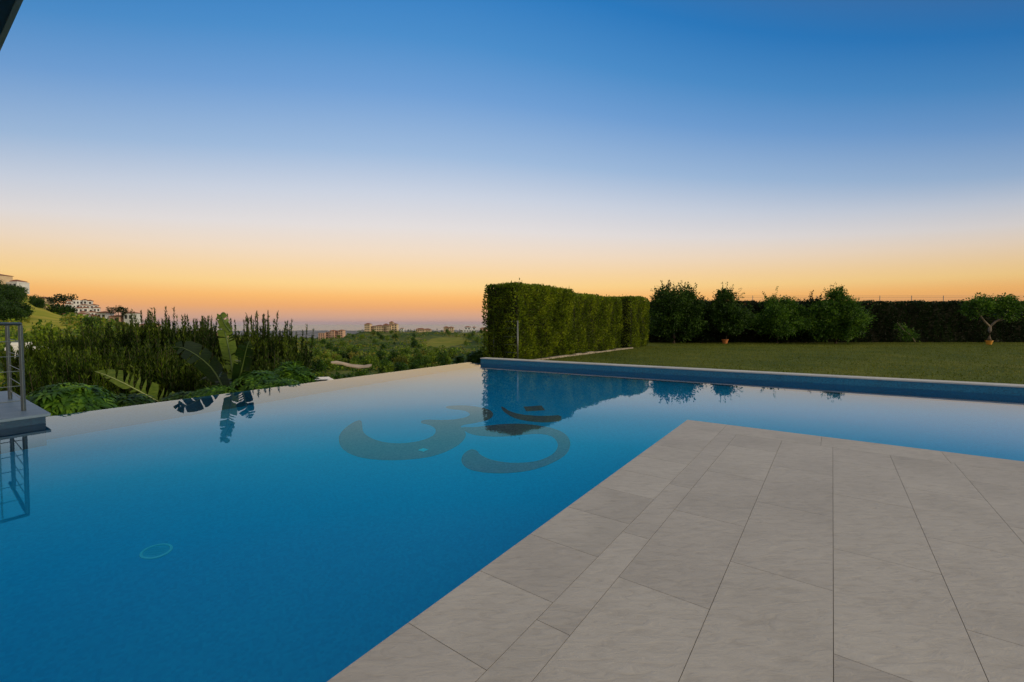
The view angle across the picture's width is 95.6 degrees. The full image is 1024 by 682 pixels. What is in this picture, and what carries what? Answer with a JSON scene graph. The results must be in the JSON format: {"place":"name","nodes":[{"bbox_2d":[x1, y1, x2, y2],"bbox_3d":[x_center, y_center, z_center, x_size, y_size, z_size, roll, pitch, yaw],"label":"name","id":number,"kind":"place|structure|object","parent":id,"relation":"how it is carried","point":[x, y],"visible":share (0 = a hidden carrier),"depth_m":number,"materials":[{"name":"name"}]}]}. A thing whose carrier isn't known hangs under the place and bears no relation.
{"place":"outdoors","nodes":[
{"label":"outdoors","id":0,"kind":"place"},
{"bbox_2d":[0,298,486,376],"bbox_3d":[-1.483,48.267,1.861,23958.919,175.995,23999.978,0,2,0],"label":"terrain","id":1,"kind":"structure","parent":0,"point":[434,340],"depth_m":549.04,"materials":[{"name":"green plant"}]},
{"bbox_2d":[0,305,8,320],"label":"hill tree","id":2,"kind":"object","parent":1,"relation":"on","point":[2,313],"visible":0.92,"depth_m":182.20,"materials":[{"name":"green plant"}]},
{"bbox_2d":[0,274,13,283],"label":"house","id":3,"kind":"structure","parent":1,"relation":"on","point":[6,278],"depth_m":344.44,"materials":[{"name":"paint"}]},
{"bbox_2d":[0,288,18,301],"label":"hill tree","id":4,"kind":"object","parent":1,"relation":"on","point":[9,295],"visible":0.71,"depth_m":253.12,"materials":[{"name":"green plant"}]},
{"bbox_2d":[0,0,22,49],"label":"roof overhang","id":5,"kind":"object","parent":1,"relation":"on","point":[9,9],"depth_m":3.32,"materials":[{"name":"silver metal"}]},
{"bbox_2d":[1,305,24,320],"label":"hill tree","id":6,"kind":"object","parent":1,"relation":"on","point":[16,312],"visible":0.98,"depth_m":183.84,"materials":[{"name":"green plant"}]},
{"bbox_2d":[2,297,23,307],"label":"hill tree","id":7,"kind":"object","parent":1,"relation":"on","point":[9,302],"visible":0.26,"depth_m":214.16,"materials":[{"name":"green plant"}]},
{"bbox_2d":[6,280,29,293],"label":"house","id":8,"kind":"structure","parent":1,"relation":"on","point":[21,283],"depth_m":348.60,"materials":[{"name":"grey paint"}]},
{"bbox_2d":[12,289,23,302],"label":"hill tree","id":9,"kind":"object","parent":1,"relation":"on","point":[20,295],"visible":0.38,"depth_m":259.22,"materials":[{"name":"green plant"}]},
{"bbox_2d":[5,342,41,355],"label":"house","id":10,"kind":"structure","parent":1,"relation":"on","point":[14,345],"depth_m":69.05,"materials":[{"name":"grey paint"}]},
{"bbox_2d":[15,302,35,317],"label":"hill tree","id":11,"kind":"object","parent":1,"relation":"on","point":[25,307],"visible":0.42,"depth_m":208.49,"materials":[{"name":"green plant"}]},
{"bbox_2d":[26,294,45,305],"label":"hill tree","id":12,"kind":"object","parent":1,"relation":"on","point":[30,298],"visible":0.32,"depth_m":318.67,"materials":[{"name":"green plant"}]},
{"bbox_2d":[31,299,45,307],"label":"hill tree","id":13,"kind":"object","parent":1,"relation":"on","point":[40,303],"visible":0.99,"depth_m":304.77,"materials":[{"name":"green plant"}]},
{"bbox_2d":[11,319,69,346],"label":"valley tree","id":14,"kind":"object","parent":1,"relation":"on","point":[38,332],"visible":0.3,"depth_m":74.46,"materials":[{"name":"green plant"}]},
{"bbox_2d":[0,330,85,390],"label":"spiky shrub","id":15,"kind":"object","parent":1,"relation":"on","point":[15,360],"visible":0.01,"depth_m":20.72,"materials":[{"name":"green plant"}]},
{"bbox_2d":[5,348,106,395],"bbox_3d":[-15.660,2.407,16.109,2.612,4.248,2.708,0,2,0],"label":"spiky shrub","id":16,"kind":"object","parent":1,"relation":"on","point":[31,385],"visible":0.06,"depth_m":15.31,"materials":[{"name":"green plant"}]},
{"bbox_2d":[45,293,77,304],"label":"pine tree","id":17,"kind":"object","parent":1,"relation":"on","point":[61,298],"visible":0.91,"depth_m":362.10,"materials":[{"name":"green plant"}]},
{"bbox_2d":[52,305,70,313],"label":"hill tree","id":18,"kind":"object","parent":1,"relation":"on","point":[56,310],"visible":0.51,"depth_m":336.28,"materials":[{"name":"green plant"}]},
{"bbox_2d":[57,304,76,314],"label":"hill tree","id":19,"kind":"object","parent":1,"relation":"on","point":[70,309],"visible":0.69,"depth_m":337.99,"materials":[{"name":"green plant"}]},
{"bbox_2d":[16,326,121,378],"bbox_3d":[-19.370,2.019,20.714,3.530,5.493,3.248,0,2,0],"label":"spiky shrub","id":20,"kind":"object","parent":1,"relation":"on","point":[41,358],"visible":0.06,"depth_m":19.80,"materials":[{"name":"green plant"}]},
{"bbox_2d":[26,382,118,416],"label":"leafy bush","id":21,"kind":"object","parent":1,"relation":"on","point":[61,399],"visible":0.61,"depth_m":7.68,"materials":[{"name":"green plant"}]},
{"bbox_2d":[65,299,99,314],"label":"building","id":22,"kind":"structure","parent":1,"relation":"on","point":[86,306],"depth_m":360.12,"materials":[{"name":"paint"}]},
{"bbox_2d":[33,346,133,393],"bbox_3d":[-14.661,2.316,16.292,2.764,4.439,2.809,0,2,0],"label":"spiky shrub","id":23,"kind":"object","parent":1,"relation":"on","point":[70,368],"visible":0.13,"depth_m":15.58,"materials":[{"name":"green plant"}]},
{"bbox_2d":[73,322,105,337],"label":"valley tree","id":24,"kind":"object","parent":1,"relation":"on","point":[79,329],"visible":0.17,"depth_m":119.96,"materials":[{"name":"green plant"}]},
{"bbox_2d":[80,317,99,326],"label":"valley tree","id":25,"kind":"object","parent":1,"relation":"on","point":[92,320],"visible":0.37,"depth_m":176.89,"materials":[{"name":"green plant"}]},
{"bbox_2d":[55,322,138,362],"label":"spiky shrub","id":26,"kind":"object","parent":1,"relation":"on","point":[81,333],"visible":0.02,"depth_m":20.46,"materials":[{"name":"green plant"}]},
{"bbox_2d":[95,311,113,318],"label":"house","id":27,"kind":"structure","parent":1,"relation":"on","point":[102,314],"depth_m":331.54,"materials":[{"name":"paint"}]},
{"bbox_2d":[72,318,152,369],"bbox_3d":[-16.715,1.833,20.081,3.161,5.805,3.048,0,2,0],"label":"spiky shrub","id":28,"kind":"object","parent":1,"relation":"on","point":[93,341],"visible":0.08,"depth_m":19.11,"materials":[{"name":"green plant"}]},
{"bbox_2d":[108,315,123,321],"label":"house","id":29,"kind":"structure","parent":1,"relation":"on","point":[114,317],"depth_m":332.31,"materials":[{"name":"paint"}]},
{"bbox_2d":[106,305,129,321],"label":"pine tree","id":30,"kind":"object","parent":1,"relation":"on","point":[119,308],"visible":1,"depth_m":328.83,"materials":[{"name":"green plant"}]},
{"bbox_2d":[76,339,173,395],"bbox_3d":[-13.777,2.250,16.891,2.898,4.606,2.905,0,2,0],"label":"spiky shrub","id":31,"kind":"object","parent":1,"relation":"on","point":[139,373],"visible":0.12,"depth_m":16.25,"materials":[{"name":"green plant"}]},
{"bbox_2d":[124,312,140,325],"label":"house","id":32,"kind":"structure","parent":1,"relation":"on","point":[127,318],"depth_m":331.71,"materials":[{"name":"paint"}]},
{"bbox_2d":[110,393,156,406],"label":"leafy bush","id":33,"kind":"object","parent":1,"relation":"on","point":[123,399],"visible":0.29,"depth_m":8.53,"materials":[{"name":"green plant"}]},
{"bbox_2d":[95,369,174,401],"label":"banana plant","id":34,"kind":"object","parent":1,"relation":"on","point":[153,389],"visible":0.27,"depth_m":9.57,"materials":[{"name":"green plant"}]},
{"bbox_2d":[110,318,167,343],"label":"spiky shrub","id":35,"kind":"object","parent":1,"relation":"on","point":[126,330],"depth_m":21.11,"materials":[{"name":"green plant"}]},
{"bbox_2d":[130,307,183,361],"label":"spiky shrub","id":36,"kind":"object","parent":1,"relation":"on","point":[152,332],"visible":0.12,"depth_m":19.27,"materials":[{"name":"green plant"}]},
{"bbox_2d":[124,340,194,401],"bbox_3d":[-12.883,2.224,17.162,2.515,4.682,2.448,0,2,0],"label":"spiky shrub","id":37,"kind":"object","parent":1,"relation":"on","point":[164,381],"visible":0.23,"depth_m":16.54,"materials":[{"name":"green plant"}]},
{"bbox_2d":[159,391,192,401],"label":"leafy bush","id":38,"kind":"object","parent":1,"relation":"on","point":[177,396],"visible":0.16,"depth_m":9.47,"materials":[{"name":"green plant"}]},
{"bbox_2d":[146,315,209,354],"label":"spiky shrub","id":39,"kind":"object","parent":1,"relation":"on","point":[162,323],"visible":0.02,"depth_m":21.11,"materials":[{"name":"green plant"}]},
{"bbox_2d":[154,345,225,396],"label":"spiky shrub","id":40,"kind":"object","parent":1,"relation":"on","point":[191,375],"visible":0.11,"depth_m":16.83,"materials":[{"name":"green plant"}]},
{"bbox_2d":[164,314,228,362],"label":"spiky shrub","id":41,"kind":"object","parent":1,"relation":"on","point":[205,339],"visible":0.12,"depth_m":19.73,"materials":[{"name":"green plant"}]},
{"bbox_2d":[193,320,229,344],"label":"spiky shrub","id":42,"kind":"object","parent":1,"relation":"on","point":[212,329],"visible":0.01,"depth_m":21.23,"materials":[{"name":"green plant"}]},
{"bbox_2d":[183,384,240,398],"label":"leafy bush","id":43,"kind":"object","parent":1,"relation":"on","point":[214,390],"visible":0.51,"depth_m":9.48,"materials":[{"name":"green plant"}]},
{"bbox_2d":[172,312,253,386],"bbox_3d":[-6.950,1.855,11.154,2.301,5.089,0.648,1,2,17],"label":"banana plant","id":44,"kind":"object","parent":1,"relation":"on","point":[211,371],"visible":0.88,"depth_m":10.95,"materials":[{"name":"green plant"}]},
{"bbox_2d":[194,356,241,390],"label":"spiky shrub","id":45,"kind":"object","parent":1,"relation":"on","point":[204,383],"visible":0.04,"depth_m":15.60,"materials":[{"name":"green plant"}]},
{"bbox_2d":[213,318,270,363],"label":"spiky shrub","id":46,"kind":"object","parent":1,"relation":"on","point":[238,337],"visible":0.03,"depth_m":20.40,"materials":[{"name":"green plant"}]},
{"bbox_2d":[0,296,486,390],"bbox_3d":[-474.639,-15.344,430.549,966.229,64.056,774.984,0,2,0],"label":"scrub","id":47,"kind":"object","parent":1,"relation":"on","point":[68,318],"visible":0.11,"depth_m":296.62,"materials":[{"name":"green plant"}]},
{"bbox_2d":[228,370,278,391],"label":"leafy bush","id":48,"kind":"object","parent":1,"relation":"on","point":[242,383],"visible":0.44,"depth_m":10.33,"materials":[{"name":"green plant"}]},
{"bbox_2d":[229,344,280,374],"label":"spiky shrub","id":49,"kind":"object","parent":1,"relation":"on","point":[253,368],"visible":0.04,"depth_m":17.02,"materials":[{"name":"green plant"}]},
{"bbox_2d":[232,310,283,368],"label":"spiky shrub","id":50,"kind":"object","parent":1,"relation":"on","point":[264,343],"visible":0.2,"depth_m":19.47,"materials":[{"name":"green plant"}]},
{"bbox_2d":[249,318,294,369],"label":"spiky shrub","id":51,"kind":"object","parent":1,"relation":"on","point":[282,341],"visible":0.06,"depth_m":20.10,"materials":[{"name":"green plant"}]},
{"bbox_2d":[247,377,302,389],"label":"leafy bush","id":52,"kind":"object","parent":1,"relation":"on","point":[279,382],"visible":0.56,"depth_m":10.01,"materials":[{"name":"green plant"}]},
{"bbox_2d":[268,342,311,370],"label":"spiky shrub","id":53,"kind":"object","parent":1,"relation":"on","point":[279,360],"visible":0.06,"depth_m":17.67,"materials":[{"name":"green plant"}]},
{"bbox_2d":[269,325,314,374],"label":"spiky shrub","id":54,"kind":"object","parent":1,"relation":"on","point":[303,353],"visible":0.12,"depth_m":19.93,"materials":[{"name":"green plant"}]},
{"bbox_2d":[271,360,319,383],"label":"leafy bush","id":55,"kind":"object","parent":1,"relation":"on","point":[298,372],"visible":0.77,"depth_m":11.58,"materials":[{"name":"green plant"}]},
{"bbox_2d":[312,358,329,372],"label":"valley tree","id":56,"kind":"object","parent":1,"relation":"on","point":[319,365],"visible":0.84,"depth_m":164.71,"materials":[{"name":"green plant"}]},
{"bbox_2d":[315,377,333,381],"bbox_3d":[-16.883,3.909,40.182,4.200,1.419,1.800,-1,2,-17],"label":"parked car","id":57,"kind":"object","parent":1,"relation":"on","point":[324,378],"visible":0.09,"depth_m":39.84,"materials":[{"name":"white paint"}]},
{"bbox_2d":[323,357,337,370],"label":"valley tree","id":58,"kind":"object","parent":1,"relation":"on","point":[328,361],"visible":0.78,"depth_m":205.25,"materials":[{"name":"green plant"}]},
{"bbox_2d":[318,330,345,339],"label":"building","id":59,"kind":"structure","parent":1,"relation":"on","point":[333,333],"depth_m":717.15,"materials":[{"name":"grey paint"}]},
{"bbox_2d":[320,371,359,379],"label":"valley tree","id":60,"kind":"object","parent":1,"relation":"on","point":[339,375],"visible":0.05,"depth_m":70.80,"materials":[{"name":"green plant"}]},
{"bbox_2d":[351,354,359,363],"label":"valley tree","id":61,"kind":"object","parent":1,"relation":"on","point":[355,358],"visible":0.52,"depth_m":241.90,"materials":[{"name":"green plant"}]},
{"bbox_2d":[348,367,371,376],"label":"valley tree","id":62,"kind":"object","parent":1,"relation":"on","point":[361,373],"visible":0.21,"depth_m":117.36,"materials":[{"name":"green plant"}]},
{"bbox_2d":[365,357,376,369],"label":"valley tree","id":63,"kind":"object","parent":1,"relation":"on","point":[372,362],"visible":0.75,"depth_m":214.25,"materials":[{"name":"green plant"}]},
{"bbox_2d":[364,321,398,331],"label":"building","id":64,"kind":"structure","parent":1,"relation":"on","point":[386,327],"depth_m":797.71,"materials":[{"name":"concrete"}]},
{"bbox_2d":[378,360,392,373],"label":"valley tree","id":65,"kind":"object","parent":1,"relation":"on","point":[381,368],"visible":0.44,"depth_m":174.52,"materials":[{"name":"green plant"}]},
{"bbox_2d":[383,362,395,372],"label":"valley tree","id":66,"kind":"object","parent":1,"relation":"on","point":[389,368],"visible":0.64,"depth_m":162.49,"materials":[{"name":"green plant"}]},
{"bbox_2d":[387,350,400,361],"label":"valley tree","id":67,"kind":"object","parent":1,"relation":"on","point":[393,354],"visible":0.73,"depth_m":262.94,"materials":[{"name":"green plant"}]},
{"bbox_2d":[394,361,408,371],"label":"valley tree","id":68,"kind":"object","parent":1,"relation":"on","point":[399,366],"visible":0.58,"depth_m":162.80,"materials":[{"name":"green plant"}]},
{"bbox_2d":[394,355,409,362],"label":"valley tree","id":69,"kind":"object","parent":1,"relation":"on","point":[401,359],"visible":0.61,"depth_m":234.08,"materials":[{"name":"green plant"}]},
{"bbox_2d":[413,353,422,360],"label":"valley tree","id":70,"kind":"object","parent":1,"relation":"on","point":[418,357],"visible":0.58,"depth_m":242.61,"materials":[{"name":"green plant"}]},
{"bbox_2d":[416,328,431,331],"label":"house","id":71,"kind":"structure","parent":1,"relation":"on","point":[423,329],"depth_m":787.78,"materials":[{"name":"tile"}]},
{"bbox_2d":[421,356,430,366],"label":"valley tree","id":72,"kind":"object","parent":1,"relation":"on","point":[425,361],"visible":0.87,"depth_m":226.76,"materials":[{"name":"green plant"}]},
{"bbox_2d":[425,349,437,362],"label":"valley tree","id":73,"kind":"object","parent":1,"relation":"on","point":[432,354],"visible":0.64,"depth_m":254.77,"materials":[{"name":"green plant"}]},
{"bbox_2d":[435,350,448,363],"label":"valley tree","id":74,"kind":"object","parent":1,"relation":"on","point":[440,358],"visible":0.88,"depth_m":232.37,"materials":[{"name":"green plant"}]},
{"bbox_2d":[446,347,458,358],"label":"valley tree","id":75,"kind":"object","parent":1,"relation":"on","point":[451,352],"visible":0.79,"depth_m":306.82,"materials":[{"name":"green plant"}]},
{"bbox_2d":[450,355,466,363],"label":"leafy bush","id":76,"kind":"object","parent":1,"relation":"on","point":[457,360],"visible":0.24,"depth_m":21.84,"materials":[{"name":"green plant"}]},
{"bbox_2d":[461,326,476,331],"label":"house","id":77,"kind":"structure","parent":1,"relation":"on","point":[467,328],"depth_m":788.65,"materials":[{"name":"grey paint"}]},
{"bbox_2d":[463,350,485,362],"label":"leafy bush","id":78,"kind":"object","parent":1,"relation":"on","point":[474,356],"visible":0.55,"depth_m":17.26,"materials":[{"name":"green plant"}]},
{"bbox_2d":[161,324,486,330],"bbox_3d":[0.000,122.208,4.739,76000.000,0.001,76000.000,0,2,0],"label":"sea","id":79,"kind":"structure","parent":0,"point":[361,327],"depth_m":12595.98,"materials":[{"name":"blue liquid"}]},
{"bbox_2d":[331,361,371,368],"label":"earth terrace","id":80,"kind":"structure","parent":0,"point":[352,365],"depth_m":172.87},
{"bbox_2d":[0,362,1023,681],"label":"pool water","id":81,"kind":"structure","parent":0,"point":[316,530],"depth_m":3.61,"materials":[{"name":"blue liquid"}]},
{"bbox_2d":[0,0,1023,324],"label":"sky","id":82,"kind":"structure","parent":0,"point":[313,162],"materials":[{"name":"blue"}]},
{"bbox_2d":[546,342,1023,383],"bbox_3d":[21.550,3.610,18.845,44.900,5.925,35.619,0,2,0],"label":"lawn","id":83,"kind":"structure","parent":0,"point":[687,360],"depth_m":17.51,"materials":[{"name":"green plant"}]},
{"bbox_2d":[493,321,517,358],"bbox_3d":[-0.234,0.407,16.528,0.048,2.256,1.523,-2,3,-36],"label":"wire fence","id":84,"kind":"object","parent":83,"relation":"on","point":[507,336],"visible":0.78,"depth_m":15.91,"materials":[{"name":"grey metal"}]},
{"bbox_2d":[481,278,575,358],"bbox_3d":[0.791,-0.806,18.564,1.892,3.073,4.741,2,3,35],"label":"clipped hedge","id":85,"kind":"object","parent":83,"relation":"on","point":[542,314],"visible":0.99,"depth_m":17.15,"materials":[{"name":"green plant"}]},
{"bbox_2d":[530,347,632,359],"bbox_3d":[3.608,0.542,21.018,0.140,0.138,10.251,2,3,35],"label":"stone edging","id":86,"kind":"object","parent":83,"relation":"on","point":[574,354],"visible":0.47,"depth_m":19.96,"materials":[{"name":"grey stone"}]},
{"bbox_2d":[572,292,623,352],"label":"clipped hedge","id":87,"kind":"object","parent":83,"relation":"on","point":[597,326],"visible":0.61,"depth_m":22.34,"materials":[{"name":"green plant"}]},
{"bbox_2d":[617,294,650,347],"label":"clipped hedge","id":88,"kind":"object","parent":83,"relation":"on","point":[635,318],"visible":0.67,"depth_m":26.17,"materials":[{"name":"green plant"}]},
{"bbox_2d":[647,280,712,342],"bbox_3d":[10.990,-1.937,31.099,4.730,4.420,3.331,0,2,0],"label":"garden tree","id":89,"kind":"object","parent":83,"relation":"on","point":[678,310],"visible":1,"depth_m":30.67,"materials":[{"name":"green plant"}]},
{"bbox_2d":[693,297,718,342],"bbox_3d":[13.259,-1.519,32.189,2.872,3.669,2.876,1,3,33],"label":"garden tree","id":90,"kind":"object","parent":83,"relation":"on","point":[707,336],"visible":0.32,"depth_m":31.66,"materials":[{"name":"green plant"}]},
{"bbox_2d":[721,339,728,343],"bbox_3d":[14.132,0.036,30.825,0.446,0.290,0.446,0,2,0],"label":"plant pot","id":91,"kind":"object","parent":83,"relation":"on","point":[724,341],"visible":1,"depth_m":30.68,"materials":[{"name":"ceramic"}]},
{"bbox_2d":[703,282,757,338],"bbox_3d":[14.483,-2.047,30.876,3.544,3.899,2.666,0,2,0],"label":"garden tree","id":92,"kind":"object","parent":91,"relation":"on","point":[732,318],"visible":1,"depth_m":30.48,"materials":[{"name":"green plant"}]},
{"bbox_2d":[748,286,818,342],"bbox_3d":[18.064,-1.752,30.925,4.616,3.871,3.752,0,2,0],"label":"garden tree","id":93,"kind":"object","parent":83,"relation":"on","point":[784,319],"visible":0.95,"depth_m":30.60,"materials":[{"name":"green plant"}]},
{"bbox_2d":[791,290,824,342],"bbox_3d":[20.259,-1.472,32.083,3.012,4.145,2.894,0,2,0],"label":"garden tree","id":94,"kind":"object","parent":83,"relation":"on","point":[804,336],"visible":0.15,"depth_m":31.66,"materials":[{"name":"green plant"}]},
{"bbox_2d":[647,299,1023,341],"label":"back hedge","id":95,"kind":"object","parent":83,"relation":"on","point":[938,321],"visible":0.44,"depth_m":33.02,"materials":[{"name":"green plant"}]},
{"bbox_2d":[803,282,877,344],"bbox_3d":[21.662,-1.830,30.621,5.090,4.081,3.772,0,2,0],"label":"garden tree","id":96,"kind":"object","parent":83,"relation":"on","point":[836,314],"visible":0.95,"depth_m":30.21,"materials":[{"name":"green plant"}]},
{"bbox_2d":[736,296,1023,300],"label":"fence","id":97,"kind":"object","parent":83,"relation":"on","point":[911,297],"visible":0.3,"depth_m":35.09,"materials":[{"name":"grey metal"}]},
{"bbox_2d":[893,322,920,341],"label":"leaning shrub","id":98,"kind":"object","parent":83,"relation":"on","point":[909,333],"visible":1,"depth_m":30.49,"materials":[{"name":"green plant"}]},
{"bbox_2d":[985,340,992,344],"bbox_3d":[30.320,0.102,29.526,0.400,0.259,0.400,0,2,0],"label":"plant pot","id":99,"kind":"object","parent":83,"relation":"on","point":[988,342],"visible":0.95,"depth_m":29.44,"materials":[{"name":"orange ceramic"}]},
{"bbox_2d":[957,292,1023,339],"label":"potted tree","id":100,"kind":"object","parent":99,"relation":"in","point":[1009,303],"visible":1,"depth_m":29.25,"materials":[{"name":"green plant"}]},
{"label":"pool floor","id":101,"kind":"structure","parent":0,"visible":0},
{"bbox_2d":[0,391,50,428],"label":"corner plinth","id":102,"kind":"structure","parent":101,"relation":"on","point":[12,415],"depth_m":6.04,"materials":[{"name":"grey tile"}]},
{"bbox_2d":[0,322,25,410],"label":"steel railing","id":103,"kind":"object","parent":102,"relation":"on","point":[21,369],"visible":1,"depth_m":6.21,"materials":[{"name":"grey metal"}]},
{"bbox_2d":[327,420,1023,681],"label":"pool deck","id":104,"kind":"structure","parent":101,"relation":"on","point":[692,551],"depth_m":2.22,"materials":[{"name":"tile"}]},
{"bbox_2d":[480,357,1023,394],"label":"raised pool wall","id":105,"kind":"structure","parent":101,"relation":"on","point":[980,387],"depth_m":10.33,"materials":[{"name":"blue tile"}]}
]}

